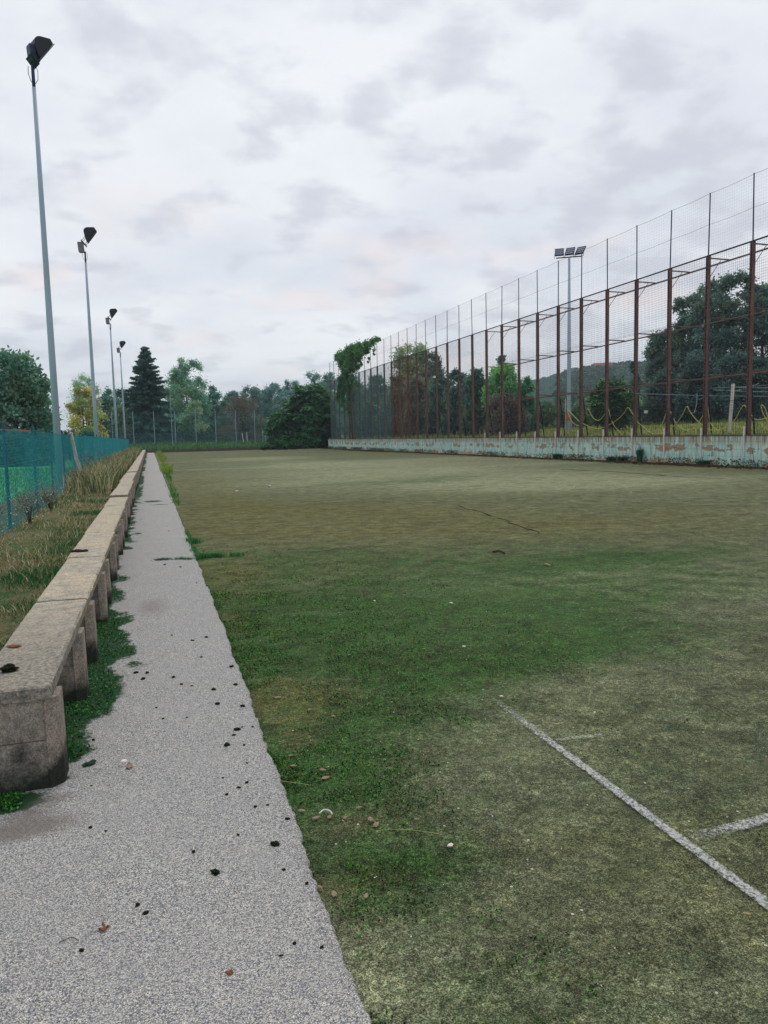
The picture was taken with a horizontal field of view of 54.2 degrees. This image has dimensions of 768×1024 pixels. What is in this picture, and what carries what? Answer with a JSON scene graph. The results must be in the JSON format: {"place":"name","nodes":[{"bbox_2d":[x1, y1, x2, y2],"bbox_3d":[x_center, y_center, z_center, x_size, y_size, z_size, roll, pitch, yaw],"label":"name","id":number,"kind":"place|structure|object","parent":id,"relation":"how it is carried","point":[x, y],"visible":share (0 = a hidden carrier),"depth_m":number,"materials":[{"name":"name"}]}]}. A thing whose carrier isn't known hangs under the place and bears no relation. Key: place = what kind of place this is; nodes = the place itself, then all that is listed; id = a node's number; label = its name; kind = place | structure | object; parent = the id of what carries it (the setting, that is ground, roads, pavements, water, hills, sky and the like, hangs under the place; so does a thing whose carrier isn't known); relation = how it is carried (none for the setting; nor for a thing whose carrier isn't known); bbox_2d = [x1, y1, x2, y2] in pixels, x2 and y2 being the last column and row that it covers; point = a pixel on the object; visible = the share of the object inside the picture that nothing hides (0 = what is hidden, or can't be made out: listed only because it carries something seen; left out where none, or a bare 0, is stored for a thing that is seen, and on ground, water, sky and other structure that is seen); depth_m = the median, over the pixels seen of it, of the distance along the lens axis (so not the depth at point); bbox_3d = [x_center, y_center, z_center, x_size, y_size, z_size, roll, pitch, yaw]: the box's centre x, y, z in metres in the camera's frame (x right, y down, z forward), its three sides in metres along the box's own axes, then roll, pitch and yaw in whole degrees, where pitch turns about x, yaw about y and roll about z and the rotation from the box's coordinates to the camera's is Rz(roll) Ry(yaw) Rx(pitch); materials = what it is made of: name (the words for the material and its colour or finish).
{"place":"outdoors","nodes":[
{"label":"outdoors","id":0,"kind":"place"},
{"bbox_2d":[0,456,85,526],"bbox_3d":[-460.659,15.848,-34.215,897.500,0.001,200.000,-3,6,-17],"label":"green field","id":1,"kind":"structure","parent":0,"point":[20,489],"depth_m":32.12,"materials":[{"name":"green plant"}]},
{"bbox_2d":[0,428,25,466],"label":"hedge bush","id":2,"kind":"object","parent":1,"relation":"on","point":[13,446],"visible":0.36,"depth_m":50.23,"materials":[{"name":"green plant"}]},
{"bbox_2d":[0,345,62,449],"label":"broadleaf tree","id":3,"kind":"object","parent":1,"relation":"on","point":[24,385],"visible":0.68,"depth_m":58.18,"materials":[{"name":"green plant"}]},
{"bbox_2d":[23,428,54,466],"bbox_3d":[-23.486,-4.051,51.225,2.785,3.570,2.998,-5,7,-33],"label":"hedge bush","id":4,"kind":"object","parent":1,"relation":"on","point":[38,431],"visible":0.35,"depth_m":50.71,"materials":[{"name":"green plant"}]},
{"bbox_2d":[67,427,102,460],"bbox_3d":[-25.640,-5.537,65.266,3.991,3.664,3.500,-3,6,-20],"label":"hedge bush","id":5,"kind":"object","parent":1,"relation":"on","point":[89,432],"visible":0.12,"depth_m":64.67,"materials":[{"name":"green plant"}]},
{"bbox_2d":[63,384,108,452],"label":"willow tree","id":6,"kind":"object","parent":1,"relation":"on","point":[77,410],"visible":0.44,"depth_m":80.64,"materials":[{"name":"yellow plant"}]},
{"bbox_2d":[66,372,106,424],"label":"willow tree","id":7,"kind":"object","parent":1,"relation":"on","point":[82,378],"visible":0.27,"depth_m":102.93,"materials":[{"name":"green plant"}]},
{"bbox_2d":[0,454,139,650],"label":"verge","id":8,"kind":"structure","parent":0,"point":[6,627],"depth_m":10.53,"materials":[{"name":"plant"}]},
{"bbox_2d":[0,480,48,525],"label":"dry weed","id":9,"kind":"object","parent":8,"relation":"on","point":[29,513],"visible":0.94,"depth_m":13.40,"materials":[{"name":"brown plant"}]},
{"bbox_2d":[26,36,64,492],"bbox_3d":[-9.029,-6.362,20.562,0.676,12.504,0.440,-7,8,-42],"label":"floodlight pole","id":10,"kind":"object","parent":8,"relation":"on","point":[38,48],"visible":0.96,"depth_m":20.27,"materials":[{"name":"metal"}]},
{"bbox_2d":[30,478,64,510],"bbox_3d":[-7.130,-0.341,15.889,0.700,0.748,0.722,-3,6,-17],"label":"dry weed","id":11,"kind":"object","parent":8,"relation":"on","point":[45,496],"visible":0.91,"depth_m":15.87,"materials":[{"name":"brown plant"}]},
{"bbox_2d":[0,423,128,533],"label":"chain link fence","id":12,"kind":"object","parent":8,"relation":"on","point":[111,444],"visible":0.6,"depth_m":16.97,"materials":[{"name":"blue metal"}]},
{"bbox_2d":[77,227,99,456],"bbox_3d":[-15.352,-8.391,39.766,0.979,12.934,0.440,-3,6,-17],"label":"floodlight pole","id":13,"kind":"object","parent":8,"relation":"on","point":[90,233],"visible":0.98,"depth_m":39.50,"materials":[{"name":"metal"}]},
{"bbox_2d":[68,431,113,490],"bbox_3d":[-8.659,-1.510,22.321,1.852,1.800,0.298,1,6,21],"label":"leaning post","id":14,"kind":"object","parent":8,"relation":"on","point":[70,435],"visible":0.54,"depth_m":22.56,"materials":[{"name":"grey plastic"}]},
{"bbox_2d":[105,309,117,438],"bbox_3d":[-22.421,-10.475,62.719,0.979,12.740,0.440,-3,6,-20],"label":"floodlight pole","id":15,"kind":"object","parent":8,"relation":"on","point":[112,312],"visible":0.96,"depth_m":62.50,"materials":[{"name":"metal"}]},
{"bbox_2d":[117,341,125,438],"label":"floodlight pole","id":16,"kind":"object","parent":8,"relation":"on","point":[122,343],"visible":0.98,"depth_m":81.60,"materials":[{"name":"metal"}]},
{"bbox_2d":[54,447,140,494],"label":"tall dry grass","id":17,"kind":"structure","parent":0,"point":[103,476],"depth_m":23.09,"materials":[{"name":"beige plant"}]},
{"bbox_2d":[0,453,370,1023],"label":"path","id":18,"kind":"structure","parent":0,"point":[162,808],"depth_m":2.73,"materials":[{"name":"grey concrete"}]},
{"bbox_2d":[0,599,88,794],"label":"bench","id":19,"kind":"object","parent":18,"relation":"on","point":[44,681],"visible":0.96,"depth_m":3.33,"materials":[{"name":"concrete"}]},
{"bbox_2d":[0,663,18,672],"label":"moss block","id":20,"kind":"object","parent":19,"relation":"on","point":[8,667],"depth_m":3.44,"materials":[{"name":"green plant"}]},
{"bbox_2d":[0,522,140,810],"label":"bench moss","id":21,"kind":"object","parent":18,"relation":"on","point":[12,796],"visible":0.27,"depth_m":4.37,"materials":[{"name":"green plant"}]},
{"bbox_2d":[36,556,108,663],"bbox_3d":[-2.411,0.749,5.949,0.358,0.516,1.894,-3,6,-17],"label":"bench","id":22,"kind":"object","parent":18,"relation":"on","point":[79,578],"visible":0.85,"depth_m":5.63,"materials":[{"name":"concrete"}]},
{"bbox_2d":[67,531,117,603],"bbox_3d":[-2.982,0.573,7.785,0.358,0.519,1.895,-3,6,-17],"label":"bench","id":23,"kind":"object","parent":18,"relation":"on","point":[99,544],"visible":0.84,"depth_m":7.69,"materials":[{"name":"concrete"}]},
{"bbox_2d":[84,516,122,569],"bbox_3d":[-3.556,0.400,9.618,0.358,0.518,1.895,-3,6,-17],"label":"bench","id":24,"kind":"object","parent":18,"relation":"on","point":[105,524],"visible":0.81,"depth_m":9.59,"materials":[{"name":"concrete"}]},
{"bbox_2d":[97,505,127,547],"bbox_3d":[-4.123,0.228,11.455,0.357,0.514,1.894,-3,6,-17],"label":"bench","id":25,"kind":"object","parent":18,"relation":"on","point":[117,510],"visible":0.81,"depth_m":11.43,"materials":[{"name":"concrete"}]},
{"bbox_2d":[104,497,130,529],"bbox_3d":[-4.688,0.058,13.248,0.357,0.515,1.808,-3,6,-17],"label":"bench","id":26,"kind":"object","parent":18,"relation":"on","point":[113,501],"visible":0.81,"depth_m":13.30,"materials":[{"name":"concrete"}]},
{"bbox_2d":[109,488,132,519],"bbox_3d":[-5.276,-0.140,15.121,0.356,0.554,1.894,-3,6,-17],"label":"bench","id":27,"kind":"object","parent":18,"relation":"on","point":[125,492],"visible":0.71,"depth_m":14.82,"materials":[{"name":"concrete"}]},
{"bbox_2d":[129,439,300,449],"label":"bank grass","id":28,"kind":"structure","parent":0,"point":[193,445],"depth_m":100.65,"materials":[{"name":"green plant"}]},
{"bbox_2d":[111,410,273,444],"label":"fence","id":29,"kind":"object","parent":28,"relation":"on","point":[175,435],"visible":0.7,"depth_m":104.17,"materials":[{"name":"metal"}]},
{"bbox_2d":[0,0,767,431],"label":"sky","id":30,"kind":"structure","parent":0,"point":[267,188],"materials":[{"name":"white"}]},
{"bbox_2d":[154,448,767,1023],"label":"court","id":31,"kind":"object","parent":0,"point":[604,866],"visible":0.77,"depth_m":4.15,"materials":[{"name":"plant"}]},
{"bbox_2d":[156,450,175,473],"bbox_3d":[-19.023,-4.796,64.134,1.021,0.446,62.798,-3,6,-17],"label":"weed","id":32,"kind":"object","parent":31,"relation":"on","point":[167,467],"visible":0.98,"depth_m":38.83,"materials":[{"name":"green plant"}]},
{"bbox_2d":[164,472,180,504],"bbox_3d":[-7.464,-1.029,26.103,0.413,0.136,18.205,-3,6,-17],"label":"weed","id":33,"kind":"object","parent":31,"relation":"on","point":[173,493],"visible":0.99,"depth_m":22.08,"materials":[{"name":"green plant"}]},
{"bbox_2d":[195,551,243,557],"bbox_3d":[-2.147,0.546,9.758,0.670,0.074,0.227,-2,6,-4],"label":"weed","id":34,"kind":"object","parent":31,"relation":"on","point":[215,554],"visible":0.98,"depth_m":9.75,"materials":[{"name":"green plant"}]},
{"bbox_2d":[194,535,767,1023],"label":"court moss","id":35,"kind":"object","parent":31,"relation":"on","point":[286,777],"visible":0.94,"depth_m":4.31,"materials":[{"name":"green plant"}]},
{"bbox_2d":[200,502,767,1017],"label":"grit","id":36,"kind":"object","parent":31,"relation":"on","point":[572,736],"visible":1,"depth_m":3.30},
{"bbox_2d":[322,448,767,469],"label":"leaf litter","id":37,"kind":"object","parent":31,"relation":"on","point":[641,463],"visible":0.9,"depth_m":40.42,"materials":[{"name":"brown plant"}]},
{"bbox_2d":[325,446,767,467],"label":"wall weeds","id":38,"kind":"object","parent":31,"relation":"on","point":[581,456],"depth_m":39.00,"materials":[{"name":"green plant"}]},
{"bbox_2d":[328,426,767,467],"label":"plaster wall","id":39,"kind":"structure","parent":31,"relation":"on","point":[733,447],"depth_m":37.42,"materials":[{"name":"white paint"}]},
{"bbox_2d":[329,168,767,438],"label":"ball net","id":40,"kind":"object","parent":39,"relation":"on","point":[753,252],"visible":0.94,"depth_m":39.22,"materials":[{"name":"fabric"}]},
{"bbox_2d":[333,336,380,438],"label":"climbing vine","id":41,"kind":"object","parent":40,"relation":"attached to","point":[348,358],"visible":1,"depth_m":83.47,"materials":[{"name":"green plant"}]},
{"bbox_2d":[502,705,767,907],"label":"line marking","id":42,"kind":"object","parent":31,"relation":"on","point":[675,835],"visible":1,"depth_m":2.86,"materials":[{"name":"paint"}]},
{"bbox_2d":[700,813,767,835],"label":"line marking","id":43,"kind":"object","parent":31,"relation":"on","point":[747,823],"visible":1,"depth_m":2.88,"materials":[{"name":"paint"}]},
{"bbox_2d":[332,417,767,438],"bbox_3d":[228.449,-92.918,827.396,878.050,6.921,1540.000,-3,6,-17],"label":"raised ground","id":44,"kind":"structure","parent":0,"point":[671,430],"depth_m":44.42,"materials":[{"name":"green plant"}]},
{"bbox_2d":[276,379,300,404],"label":"broadleaf tree","id":45,"kind":"object","parent":44,"relation":"on","point":[287,384],"visible":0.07,"depth_m":159.47,"materials":[{"name":"green plant"}]},
{"bbox_2d":[303,370,320,386],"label":"broadleaf tree","id":46,"kind":"object","parent":44,"relation":"on","point":[315,377],"visible":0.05,"depth_m":156.57,"materials":[{"name":"green plant"}]},
{"bbox_2d":[316,417,338,447],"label":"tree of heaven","id":47,"kind":"object","parent":44,"relation":"on","point":[324,444],"visible":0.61,"depth_m":102.29,"materials":[{"name":"green plant"}]},
{"bbox_2d":[319,372,345,413],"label":"broadleaf tree","id":48,"kind":"object","parent":44,"relation":"on","point":[328,378],"visible":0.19,"depth_m":157.16,"materials":[{"name":"green plant"}]},
{"bbox_2d":[342,378,370,437],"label":"broadleaf tree","id":49,"kind":"object","parent":44,"relation":"on","point":[356,391],"visible":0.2,"depth_m":97.37,"materials":[{"name":"green plant"}]},
{"bbox_2d":[357,372,388,430],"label":"broadleaf tree","id":50,"kind":"object","parent":44,"relation":"on","point":[375,385],"visible":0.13,"depth_m":94.45,"materials":[{"name":"green plant"}]},
{"bbox_2d":[376,372,415,435],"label":"broadleaf tree","id":51,"kind":"object","parent":44,"relation":"on","point":[396,378],"visible":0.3,"depth_m":86.73,"materials":[{"name":"green plant"}]},
{"bbox_2d":[384,340,434,430],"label":"broadleaf tree","id":52,"kind":"object","parent":44,"relation":"on","point":[421,347],"visible":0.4,"depth_m":90.63,"materials":[{"name":"green plant"}]},
{"bbox_2d":[396,375,434,435],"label":"broadleaf tree","id":53,"kind":"object","parent":44,"relation":"on","point":[413,418],"visible":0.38,"depth_m":81.38,"materials":[{"name":"green plant"}]},
{"bbox_2d":[418,350,445,399],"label":"broadleaf tree","id":54,"kind":"object","parent":44,"relation":"on","point":[429,370],"visible":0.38,"depth_m":87.96,"materials":[{"name":"green plant"}]},
{"bbox_2d":[421,371,456,434],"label":"broadleaf tree","id":55,"kind":"object","parent":44,"relation":"on","point":[430,410],"visible":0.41,"depth_m":75.40,"materials":[{"name":"green plant"}]},
{"bbox_2d":[439,367,474,434],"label":"broadleaf tree","id":56,"kind":"object","parent":44,"relation":"on","point":[452,396],"visible":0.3,"depth_m":69.60,"materials":[{"name":"green plant"}]},
{"bbox_2d":[458,367,492,435],"bbox_3d":[7.938,-9.389,64.553,3.195,6.201,3.299,-4,7,-27],"label":"broadleaf tree","id":57,"kind":"object","parent":44,"relation":"on","point":[481,419],"visible":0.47,"depth_m":63.88,"materials":[{"name":"green plant"}]},
{"bbox_2d":[479,360,528,416],"bbox_3d":[9.825,-9.343,60.765,4.088,5.813,4.286,-4,6,-21],"label":"broadleaf tree","id":58,"kind":"object","parent":44,"relation":"on","point":[510,372],"visible":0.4,"depth_m":60.10,"materials":[{"name":"green plant"}]},
{"bbox_2d":[482,389,532,435],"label":"broadleaf tree","id":59,"kind":"object","parent":44,"relation":"on","point":[497,425],"visible":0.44,"depth_m":57.00,"materials":[{"name":"green plant"}]},
{"bbox_2d":[515,376,541,431],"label":"broadleaf tree","id":60,"kind":"object","parent":44,"relation":"on","point":[530,385],"visible":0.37,"depth_m":59.02,"materials":[{"name":"green plant"}]},
{"bbox_2d":[530,399,556,428],"bbox_3d":[13.712,-8.248,64.443,2.742,3.014,3.099,-4,6,-22],"label":"shrub","id":61,"kind":"object","parent":44,"relation":"on","point":[552,411],"visible":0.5,"depth_m":63.68,"materials":[{"name":"green plant"}]},
{"bbox_2d":[332,385,767,438],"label":"fence","id":62,"kind":"object","parent":44,"relation":"on","point":[631,424],"visible":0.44,"depth_m":39.00,"materials":[{"name":"concrete"},{"name":"galvanised steel wire"}]},
{"bbox_2d":[567,404,767,433],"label":"hose","id":63,"kind":"object","parent":62,"relation":"hanging from","point":[674,421],"visible":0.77,"depth_m":32.90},
{"bbox_2d":[548,396,575,427],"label":"shrub","id":64,"kind":"object","parent":44,"relation":"on","point":[563,410],"visible":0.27,"depth_m":66.64,"materials":[{"name":"green plant"}]},
{"bbox_2d":[554,246,585,429],"bbox_3d":[13.921,-12.567,56.115,2.292,14.152,1.090,0,6,13],"label":"floodlight mast","id":65,"kind":"object","parent":44,"relation":"on","point":[568,251],"visible":0.85,"depth_m":55.88,"materials":[{"name":"metal"}]},
{"bbox_2d":[571,397,592,426],"bbox_3d":[17.209,-8.186,64.265,3.047,3.384,3.098,-4,6,-21],"label":"shrub","id":66,"kind":"object","parent":44,"relation":"on","point":[576,408],"visible":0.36,"depth_m":63.97,"materials":[{"name":"green plant"}]},
{"bbox_2d":[586,375,643,429],"bbox_3d":[14.743,-6.846,47.875,3.598,3.699,3.542,-3,6,-17],"label":"tree of heaven","id":67,"kind":"object","parent":44,"relation":"on","point":[615,394],"visible":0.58,"depth_m":47.20,"materials":[{"name":"green plant"}]},
{"bbox_2d":[639,328,678,423],"bbox_3d":[21.617,-10.256,58.047,3.558,8.022,3.482,-7,8,-44],"label":"poplar tree","id":68,"kind":"object","parent":44,"relation":"on","point":[647,373],"visible":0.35,"depth_m":57.57,"materials":[{"name":"green plant"}]},
{"bbox_2d":[641,365,680,424],"bbox_3d":[20.231,-8.105,53.620,3.774,5.013,3.631,-6,7,-37],"label":"broadleaf tree","id":69,"kind":"object","parent":44,"relation":"on","point":[658,393],"visible":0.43,"depth_m":53.17,"materials":[{"name":"green plant"}]},
{"bbox_2d":[657,296,700,376],"bbox_3d":[22.309,-11.094,56.122,3.280,10.025,3.163,-2,6,-8],"label":"poplar tree","id":70,"kind":"object","parent":44,"relation":"on","point":[682,319],"visible":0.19,"depth_m":55.42,"materials":[{"name":"green plant"}]},
{"bbox_2d":[670,350,725,423],"bbox_3d":[21.280,-8.157,50.916,4.038,5.591,4.021,0,6,11],"label":"broadleaf tree","id":71,"kind":"object","parent":44,"relation":"on","point":[692,385],"visible":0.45,"depth_m":50.47,"materials":[{"name":"green plant"}]},
{"bbox_2d":[636,383,767,433],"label":"leaning post","id":72,"kind":"object","parent":44,"relation":"on","point":[731,408],"visible":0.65,"depth_m":32.48,"materials":[{"name":"concrete"},{"name":"wire"}]},
{"bbox_2d":[676,276,733,414],"bbox_3d":[23.200,-11.277,54.355,3.872,11.224,4.060,-2,6,-11],"label":"poplar tree","id":73,"kind":"object","parent":44,"relation":"on","point":[695,316],"visible":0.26,"depth_m":53.56,"materials":[{"name":"green plant"}]},
{"bbox_2d":[701,345,767,422],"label":"broadleaf tree","id":74,"kind":"object","parent":44,"relation":"on","point":[722,396],"visible":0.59,"depth_m":47.50,"materials":[{"name":"green plant"}]},
{"bbox_2d":[702,268,767,419],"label":"poplar tree","id":75,"kind":"object","parent":44,"relation":"on","point":[733,284],"visible":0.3,"depth_m":51.62,"materials":[{"name":"green plant"}]},
{"bbox_2d":[734,282,767,405],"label":"poplar tree","id":76,"kind":"object","parent":44,"relation":"on","point":[764,287],"visible":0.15,"depth_m":51.21,"materials":[{"name":"green plant"}]},
{"bbox_2d":[736,353,767,421],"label":"broadleaf tree","id":77,"kind":"object","parent":44,"relation":"on","point":[763,376],"visible":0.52,"depth_m":47.20,"materials":[{"name":"green plant"}]},
{"bbox_2d":[527,362,644,425],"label":"hill","id":78,"kind":"structure","parent":0,"point":[544,390],"depth_m":429.12,"materials":[{"name":"leaf"}]},
{"bbox_2d":[551,358,685,404],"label":"wood","id":79,"kind":"object","parent":78,"relation":"on","point":[574,397],"visible":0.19,"depth_m":405.62,"materials":[{"name":"green plant"}]},
{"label":"far bank","id":80,"kind":"structure","parent":0,"visible":0},
{"bbox_2d":[99,416,119,451],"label":"shrub","id":81,"kind":"object","parent":80,"relation":"on","point":[105,424],"visible":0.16,"depth_m":100.21,"materials":[{"name":"green plant"}]},
{"bbox_2d":[97,385,133,431],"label":"broadleaf tree","id":82,"kind":"object","parent":80,"relation":"on","point":[108,401],"visible":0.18,"depth_m":118.36,"materials":[{"name":"green plant"}]},
{"bbox_2d":[109,404,136,438],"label":"broadleaf tree","id":83,"kind":"object","parent":80,"relation":"on","point":[119,409],"visible":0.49,"depth_m":107.93,"materials":[{"name":"green plant"}]},
{"bbox_2d":[117,346,185,443],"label":"spruce tree","id":84,"kind":"object","parent":80,"relation":"on","point":[146,394],"visible":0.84,"depth_m":109.43,"materials":[{"name":"green plant"}]},
{"bbox_2d":[163,357,215,439],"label":"poplar tree","id":85,"kind":"object","parent":80,"relation":"on","point":[179,388],"visible":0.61,"depth_m":129.64,"materials":[{"name":"green plant"}]},
{"bbox_2d":[176,400,209,440],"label":"broadleaf tree","id":86,"kind":"object","parent":80,"relation":"on","point":[191,409],"visible":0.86,"depth_m":115.56,"materials":[{"name":"green plant"}]},
{"bbox_2d":[181,416,215,441],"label":"shrub","id":87,"kind":"object","parent":80,"relation":"on","point":[203,438],"visible":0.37,"depth_m":118.51,"materials":[{"name":"green plant"}]},
{"bbox_2d":[204,384,230,439],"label":"broadleaf tree","id":88,"kind":"object","parent":80,"relation":"on","point":[217,396],"visible":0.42,"depth_m":136.77,"materials":[{"name":"green plant"}]},
{"bbox_2d":[206,411,240,441],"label":"shrub","id":89,"kind":"object","parent":80,"relation":"on","point":[212,427],"visible":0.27,"depth_m":120.21,"materials":[{"name":"green plant"}]},
{"bbox_2d":[221,390,241,421],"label":"broadleaf tree","id":90,"kind":"object","parent":80,"relation":"on","point":[232,393],"visible":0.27,"depth_m":155.19,"materials":[{"name":"green plant"}]},
{"bbox_2d":[216,394,265,440],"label":"bare tree","id":91,"kind":"object","parent":80,"relation":"on","point":[240,401],"visible":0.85,"depth_m":111.10,"materials":[{"name":"brown plant"}]},
{"bbox_2d":[236,416,267,439],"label":"shrub","id":92,"kind":"object","parent":80,"relation":"on","point":[257,428],"visible":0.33,"depth_m":121.22,"materials":[{"name":"green plant"}]},
{"bbox_2d":[235,384,270,439],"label":"broadleaf tree","id":93,"kind":"object","parent":80,"relation":"on","point":[255,392],"visible":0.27,"depth_m":152.59,"materials":[{"name":"green plant"}]},
{"bbox_2d":[261,381,291,423],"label":"broadleaf tree","id":94,"kind":"object","parent":80,"relation":"on","point":[269,392],"visible":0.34,"depth_m":155.51,"materials":[{"name":"green plant"}]},
{"bbox_2d":[262,409,297,448],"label":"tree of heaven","id":95,"kind":"object","parent":80,"relation":"on","point":[276,432],"visible":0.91,"depth_m":101.31,"materials":[{"name":"green plant"}]},
{"bbox_2d":[291,422,322,448],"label":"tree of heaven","id":96,"kind":"object","parent":80,"relation":"on","point":[307,439],"visible":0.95,"depth_m":101.31,"materials":[{"name":"green plant"}]},
{"bbox_2d":[278,381,342,438],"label":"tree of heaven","id":97,"kind":"object","parent":80,"relation":"on","point":[306,406],"visible":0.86,"depth_m":102.00,"materials":[{"name":"green plant"}]},
{"label":"ground","id":98,"kind":"structure","parent":0,"visible":0},
{"bbox_2d":[141,447,260,452],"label":"kerb wall","id":99,"kind":"structure","parent":98,"relation":"on","point":[205,449],"depth_m":98.19,"materials":[{"name":"grey concrete"}]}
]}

